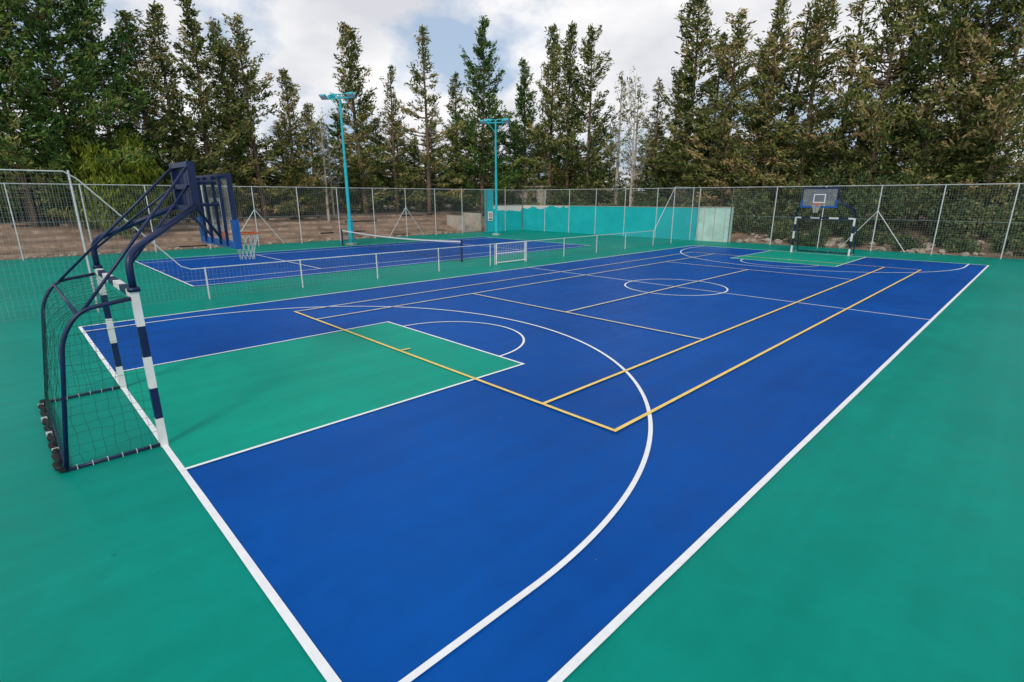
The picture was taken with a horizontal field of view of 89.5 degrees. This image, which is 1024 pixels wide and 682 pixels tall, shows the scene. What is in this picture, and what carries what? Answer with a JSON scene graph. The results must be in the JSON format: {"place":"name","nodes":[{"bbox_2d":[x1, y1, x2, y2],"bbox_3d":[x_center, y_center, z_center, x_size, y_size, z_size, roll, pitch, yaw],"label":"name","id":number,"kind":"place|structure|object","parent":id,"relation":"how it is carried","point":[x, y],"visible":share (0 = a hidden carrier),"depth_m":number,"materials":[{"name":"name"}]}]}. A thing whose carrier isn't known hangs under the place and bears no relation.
{"place":"outdoors","nodes":[
{"label":"outdoors","id":0,"kind":"place"},
{"bbox_2d":[0,199,1023,259],"bbox_3d":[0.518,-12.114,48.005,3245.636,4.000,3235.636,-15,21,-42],"label":"ground","id":1,"kind":"structure","parent":0,"point":[443,218],"depth_m":37.30,"materials":[{"name":"brown soil"}]},
{"bbox_2d":[0,0,107,227],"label":"cedar tree","id":2,"kind":"object","parent":1,"relation":"on","point":[9,146],"visible":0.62,"depth_m":30.42,"materials":[{"name":"green plant"}]},
{"bbox_2d":[0,0,168,226],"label":"cedar tree","id":3,"kind":"object","parent":1,"relation":"on","point":[41,29],"visible":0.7,"depth_m":31.21,"materials":[{"name":"green plant"}]},
{"bbox_2d":[20,0,172,211],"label":"cedar tree","id":4,"kind":"object","parent":1,"relation":"on","point":[117,79],"visible":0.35,"depth_m":33.22,"materials":[{"name":"green plant"}]},
{"bbox_2d":[62,127,170,237],"bbox_3d":[-25.095,-10.133,33.114,5.679,6.974,5.173,-15,21,-42],"label":"weeping shrub","id":5,"kind":"object","parent":1,"relation":"on","point":[100,173],"visible":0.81,"depth_m":32.10,"materials":[{"name":"green plant"}]},
{"bbox_2d":[97,10,197,220],"bbox_3d":[-25.548,-15.291,36.173,6.820,13.724,7.260,3,16,13],"label":"cypress tree","id":6,"kind":"object","parent":1,"relation":"on","point":[147,112],"visible":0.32,"depth_m":35.01,"materials":[{"name":"green plant"}]},
{"bbox_2d":[115,0,233,222],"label":"cypress tree","id":7,"kind":"object","parent":1,"relation":"on","point":[156,21],"visible":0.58,"depth_m":35.76,"materials":[{"name":"green plant"}]},
{"bbox_2d":[157,0,258,218],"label":"cypress tree","id":8,"kind":"object","parent":1,"relation":"on","point":[194,28],"visible":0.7,"depth_m":37.04,"materials":[{"name":"green plant"}]},
{"bbox_2d":[202,17,253,220],"bbox_3d":[-21.546,-16.390,39.196,2.540,14.619,3.931,2,16,7],"label":"cypress tree","id":9,"kind":"object","parent":1,"relation":"on","point":[222,68],"visible":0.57,"depth_m":38.55,"materials":[{"name":"green plant"}]},
{"bbox_2d":[0,211,460,258],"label":"stone terrace","id":10,"kind":"structure","parent":1,"relation":"on","point":[180,229],"depth_m":37.39,"materials":[{"name":"brown stone"}]},
{"bbox_2d":[214,39,265,215],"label":"cypress tree","id":11,"kind":"object","parent":1,"relation":"on","point":[237,96],"visible":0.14,"depth_m":40.85,"materials":[{"name":"green plant"}]},
{"bbox_2d":[205,12,300,219],"bbox_3d":[-20.542,-17.005,40.006,6.756,15.183,6.915,-5,16,-18],"label":"cypress tree","id":12,"kind":"object","parent":1,"relation":"on","point":[241,47],"visible":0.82,"depth_m":39.89,"materials":[{"name":"green plant"}]},
{"bbox_2d":[258,68,323,218],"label":"cypress tree","id":13,"kind":"object","parent":1,"relation":"on","point":[284,78],"visible":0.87,"depth_m":42.19,"materials":[{"name":"green plant"}]},
{"bbox_2d":[283,102,347,218],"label":"cypress tree","id":14,"kind":"object","parent":1,"relation":"on","point":[307,114],"visible":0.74,"depth_m":43.49,"materials":[{"name":"green plant"}]},
{"bbox_2d":[298,107,340,222],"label":"bare tree","id":15,"kind":"object","parent":1,"relation":"on","point":[325,182],"visible":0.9,"depth_m":42.99,"materials":[{"name":"green plant"}]},
{"bbox_2d":[313,128,343,217],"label":"bare tree","id":16,"kind":"object","parent":1,"relation":"on","point":[332,199],"visible":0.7,"depth_m":45.23,"materials":[{"name":"green plant"}]},
{"bbox_2d":[318,21,392,214],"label":"cypress tree","id":17,"kind":"object","parent":1,"relation":"on","point":[363,105],"visible":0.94,"depth_m":45.94,"materials":[{"name":"green plant"}]},
{"bbox_2d":[366,65,424,213],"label":"spruce tree","id":18,"kind":"object","parent":1,"relation":"on","point":[402,178],"visible":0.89,"depth_m":49.62,"materials":[{"name":"green plant"}]},
{"bbox_2d":[376,24,468,215],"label":"spruce tree","id":19,"kind":"object","parent":1,"relation":"on","point":[447,133],"visible":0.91,"depth_m":50.49,"materials":[{"name":"green plant"}]},
{"bbox_2d":[436,71,478,209],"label":"cypress tree","id":20,"kind":"object","parent":1,"relation":"on","point":[454,89],"visible":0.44,"depth_m":56.34,"materials":[{"name":"green plant"}]},
{"bbox_2d":[447,213,481,231],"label":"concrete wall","id":21,"kind":"structure","parent":1,"relation":"on","point":[466,222],"depth_m":49.85,"materials":[{"name":"beige concrete"}]},
{"bbox_2d":[430,15,527,215],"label":"pine tree","id":22,"kind":"object","parent":1,"relation":"on","point":[481,160],"visible":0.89,"depth_m":53.97,"materials":[{"name":"green plant"}]},
{"bbox_2d":[2,232,1012,259],"bbox_3d":[0.162,-6.800,35.273,67.476,0.825,26.927,0,16,-2],"label":"stone rubble","id":23,"kind":"object","parent":1,"relation":"on","point":[882,248],"visible":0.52,"depth_m":32.79,"materials":[{"name":"grey stone"}]},
{"bbox_2d":[0,230,1023,681],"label":"green court surface","id":24,"kind":"object","parent":1,"relation":"on","point":[872,530],"visible":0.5,"depth_m":5.05,"materials":[{"name":"plastic"}]},
{"bbox_2d":[37,161,258,472],"bbox_3d":[-5.354,-0.751,7.745,3.170,3.692,3.120,-15,21,-42],"label":"goal with basketball hoop","id":25,"kind":"object","parent":24,"relation":"on","point":[187,182],"visible":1,"depth_m":7.31,"materials":[{"name":"white paint"}]},
{"bbox_2d":[0,183,486,259],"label":"boundary fence","id":26,"kind":"object","parent":24,"relation":"on","point":[434,192],"visible":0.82,"depth_m":34.31,"materials":[{"name":"metal"}]},
{"bbox_2d":[0,169,495,321],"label":"dividing fence","id":27,"kind":"object","parent":24,"relation":"on","point":[82,237],"visible":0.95,"depth_m":14.78,"materials":[{"name":"metal"}]},
{"bbox_2d":[319,92,356,244],"bbox_3d":[-11.145,-11.386,34.607,2.525,9.732,0.905,5,16,17],"label":"floodlight pole","id":28,"kind":"object","parent":24,"relation":"on","point":[340,108],"visible":1,"depth_m":34.26,"materials":[{"name":"metal"}]},
{"bbox_2d":[137,237,585,286],"bbox_3d":[-7.040,-5.264,30.752,23.770,0.001,11.000,-15,21,-42],"label":"blue tennis court surface","id":29,"kind":"object","parent":24,"relation":"on","point":[214,261],"visible":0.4,"depth_m":27.34,"materials":[{"name":"plastic"}]},
{"bbox_2d":[341,229,462,261],"bbox_3d":[-7.029,-5.793,30.615,0.100,1.100,12.895,-15,21,-42],"label":"tennis net","id":30,"kind":"object","parent":24,"relation":"on","point":[427,251],"visible":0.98,"depth_m":30.07,"materials":[{"name":"black fabric"}]},
{"bbox_2d":[479,118,508,234],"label":"floodlight pole","id":31,"kind":"object","parent":24,"relation":"on","point":[488,122],"visible":1,"depth_m":43.44,"materials":[{"name":"metal"}]},
{"bbox_2d":[484,190,521,231],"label":"turquoise side wall","id":32,"kind":"structure","parent":24,"relation":"on","point":[510,217],"depth_m":50.21,"materials":[{"name":"paint"}]},
{"bbox_2d":[488,211,492,220],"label":"warning sign","id":33,"kind":"object","parent":32,"relation":"attached to","point":[490,215],"visible":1,"depth_m":48.79,"materials":[{"name":"white paint"}]},
{"bbox_2d":[487,189,521,230],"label":"boundary fence","id":34,"kind":"object","parent":24,"relation":"on","point":[490,198],"visible":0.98,"depth_m":48.57,"materials":[{"name":"metal"}]},
{"bbox_2d":[496,241,525,264],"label":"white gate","id":35,"kind":"structure","parent":24,"relation":"on","point":[523,251],"depth_m":25.88,"materials":[{"name":"metal"}]},
{"bbox_2d":[82,246,986,681],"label":"blue court surface","id":36,"kind":"object","parent":24,"relation":"on","point":[398,542],"visible":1,"depth_m":6.93,"materials":[{"name":"plastic"}]},
{"bbox_2d":[116,322,520,467],"bbox_3d":[-3.628,0.532,9.944,5.880,0.001,5.000,-15,21,-42],"label":"green key area","id":37,"kind":"object","parent":36,"relation":"on","point":[214,406],"visible":1,"depth_m":9.20,"materials":[{"name":"plastic"}]},
{"bbox_2d":[79,237,988,681],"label":"court line markings","id":38,"kind":"object","parent":36,"relation":"on","point":[329,673],"visible":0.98,"depth_m":6.18,"materials":[{"name":"white paint"}]},
{"bbox_2d":[733,251,863,266],"bbox_3d":[15.627,-4.531,28.107,5.880,0.001,5.000,-15,21,-42],"label":"green key area","id":39,"kind":"object","parent":36,"relation":"on","point":[807,258],"visible":1,"depth_m":27.75,"materials":[{"name":"plastic"}]},
{"bbox_2d":[523,205,699,239],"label":"turquoise wall","id":40,"kind":"structure","parent":24,"relation":"on","point":[609,219],"depth_m":44.40,"materials":[{"name":"concrete"}]},
{"bbox_2d":[526,187,700,260],"bbox_3d":[7.360,-7.759,32.491,18.576,3.880,0.048,-15,21,-42],"label":"dividing fence","id":41,"kind":"object","parent":24,"relation":"on","point":[634,232],"visible":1,"depth_m":34.97,"materials":[{"name":"metal"}]},
{"bbox_2d":[522,187,732,239],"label":"boundary fence","id":42,"kind":"object","parent":24,"relation":"on","point":[625,196],"visible":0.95,"depth_m":42.88,"materials":[{"name":"metal"}]},
{"bbox_2d":[697,207,734,241],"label":"pale green wall","id":43,"kind":"structure","parent":24,"relation":"on","point":[713,223],"depth_m":38.19,"materials":[{"name":"paint"}]},
{"bbox_2d":[790,187,857,255],"bbox_3d":[17.486,-6.735,29.194,3.170,3.702,3.120,-15,21,-42],"label":"goal with basketball hoop","id":44,"kind":"object","parent":24,"relation":"on","point":[823,196],"visible":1,"depth_m":28.67,"materials":[{"name":"white paint"}]},
{"bbox_2d":[727,183,1023,258],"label":"boundary fence","id":45,"kind":"object","parent":24,"relation":"on","point":[879,201],"visible":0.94,"depth_m":30.54,"materials":[{"name":"metal"}]},
{"bbox_2d":[0,128,1023,255],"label":"undergrowth shrubs","id":46,"kind":"object","parent":1,"relation":"on","point":[860,236],"visible":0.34,"depth_m":36.09,"materials":[{"name":"green plant"}]},
{"bbox_2d":[0,112,1023,223],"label":"background tree line","id":47,"kind":"object","parent":1,"relation":"on","point":[336,125],"visible":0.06,"depth_m":54.92,"materials":[{"name":"green plant"}]},
{"bbox_2d":[489,58,547,198],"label":"pine tree","id":48,"kind":"object","parent":1,"relation":"on","point":[521,94],"visible":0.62,"depth_m":57.01,"materials":[{"name":"green plant"}]},
{"bbox_2d":[507,186,562,204],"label":"masonry outbuilding","id":49,"kind":"structure","parent":1,"relation":"on","point":[541,197],"depth_m":56.41,"materials":[{"name":"concrete"}]},
{"bbox_2d":[513,24,584,201],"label":"cypress tree","id":50,"kind":"object","parent":1,"relation":"on","point":[553,68],"visible":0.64,"depth_m":54.60,"materials":[{"name":"green plant"}]},
{"bbox_2d":[538,21,605,204],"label":"cypress tree","id":51,"kind":"object","parent":1,"relation":"on","point":[570,41],"visible":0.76,"depth_m":53.36,"materials":[{"name":"green plant"}]},
{"bbox_2d":[548,23,622,205],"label":"cypress tree","id":52,"kind":"object","parent":1,"relation":"on","point":[597,105],"visible":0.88,"depth_m":52.15,"materials":[{"name":"green plant"}]},
{"bbox_2d":[597,71,639,204],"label":"bare conifer tree","id":53,"kind":"object","parent":1,"relation":"on","point":[623,93],"visible":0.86,"depth_m":50.46,"materials":[{"name":"green plant"}]},
{"bbox_2d":[614,66,652,205],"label":"bare tree","id":54,"kind":"object","parent":1,"relation":"on","point":[632,153],"visible":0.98,"depth_m":46.56,"materials":[{"name":"grey plant"}]},
{"bbox_2d":[615,84,654,201],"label":"bare conifer tree","id":55,"kind":"object","parent":1,"relation":"on","point":[638,123],"visible":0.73,"depth_m":48.81,"materials":[{"name":"grey plant"}]},
{"bbox_2d":[624,77,672,206],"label":"spruce tree","id":56,"kind":"object","parent":1,"relation":"on","point":[657,106],"visible":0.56,"depth_m":48.42,"materials":[{"name":"green plant"}]},
{"bbox_2d":[647,91,685,205],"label":"cypress tree","id":57,"kind":"object","parent":1,"relation":"on","point":[661,150],"visible":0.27,"depth_m":48.29,"materials":[{"name":"green plant"}]},
{"bbox_2d":[636,0,732,206],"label":"cypress tree","id":58,"kind":"object","parent":1,"relation":"on","point":[682,81],"visible":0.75,"depth_m":44.18,"materials":[{"name":"green plant"}]},
{"bbox_2d":[668,31,745,206],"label":"cypress tree","id":59,"kind":"object","parent":1,"relation":"on","point":[715,77],"visible":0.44,"depth_m":43.74,"materials":[{"name":"green plant"}]},
{"bbox_2d":[673,7,770,214],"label":"cypress tree","id":60,"kind":"object","parent":1,"relation":"on","point":[738,43],"visible":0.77,"depth_m":42.18,"materials":[{"name":"green plant"}]},
{"bbox_2d":[719,33,790,223],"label":"cypress tree","id":61,"kind":"object","parent":1,"relation":"on","point":[748,126],"visible":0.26,"depth_m":41.85,"materials":[{"name":"green plant"}]},
{"bbox_2d":[721,0,812,217],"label":"cypress tree","id":62,"kind":"object","parent":1,"relation":"on","point":[776,48],"visible":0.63,"depth_m":40.41,"materials":[{"name":"green plant"}]},
{"bbox_2d":[728,2,834,215],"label":"cypress tree","id":63,"kind":"object","parent":1,"relation":"on","point":[788,84],"visible":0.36,"depth_m":40.34,"materials":[{"name":"green plant"}]},
{"bbox_2d":[736,0,867,216],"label":"cypress tree","id":64,"kind":"object","parent":1,"relation":"on","point":[818,42],"visible":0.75,"depth_m":38.45,"materials":[{"name":"green plant"}]},
{"bbox_2d":[760,0,892,210],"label":"cypress tree","id":65,"kind":"object","parent":1,"relation":"on","point":[845,115],"visible":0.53,"depth_m":36.96,"materials":[{"name":"green plant"}]},
{"bbox_2d":[830,0,940,217],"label":"cypress tree","id":66,"kind":"object","parent":1,"relation":"on","point":[907,96],"visible":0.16,"depth_m":36.82,"materials":[{"name":"green plant"}]},
{"bbox_2d":[815,0,963,223],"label":"cypress tree","id":67,"kind":"object","parent":1,"relation":"on","point":[880,132],"visible":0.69,"depth_m":35.54,"materials":[{"name":"green plant"}]},
{"bbox_2d":[849,0,1023,228],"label":"cypress tree","id":68,"kind":"object","parent":1,"relation":"on","point":[940,31],"visible":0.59,"depth_m":33.19,"materials":[{"name":"green plant"}]},
{"bbox_2d":[874,0,1023,226],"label":"cypress tree","id":69,"kind":"object","parent":1,"relation":"on","point":[1001,70],"visible":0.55,"depth_m":32.40,"materials":[{"name":"green plant"}]},
{"bbox_2d":[915,0,1023,229],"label":"cypress tree","id":70,"kind":"object","parent":1,"relation":"on","point":[1015,127],"visible":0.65,"depth_m":31.85,"materials":[{"name":"green plant"}]},
{"bbox_2d":[0,0,1023,190],"label":"sky","id":71,"kind":"structure","parent":0,"point":[297,37],"materials":[{"name":"white"}]}
]}

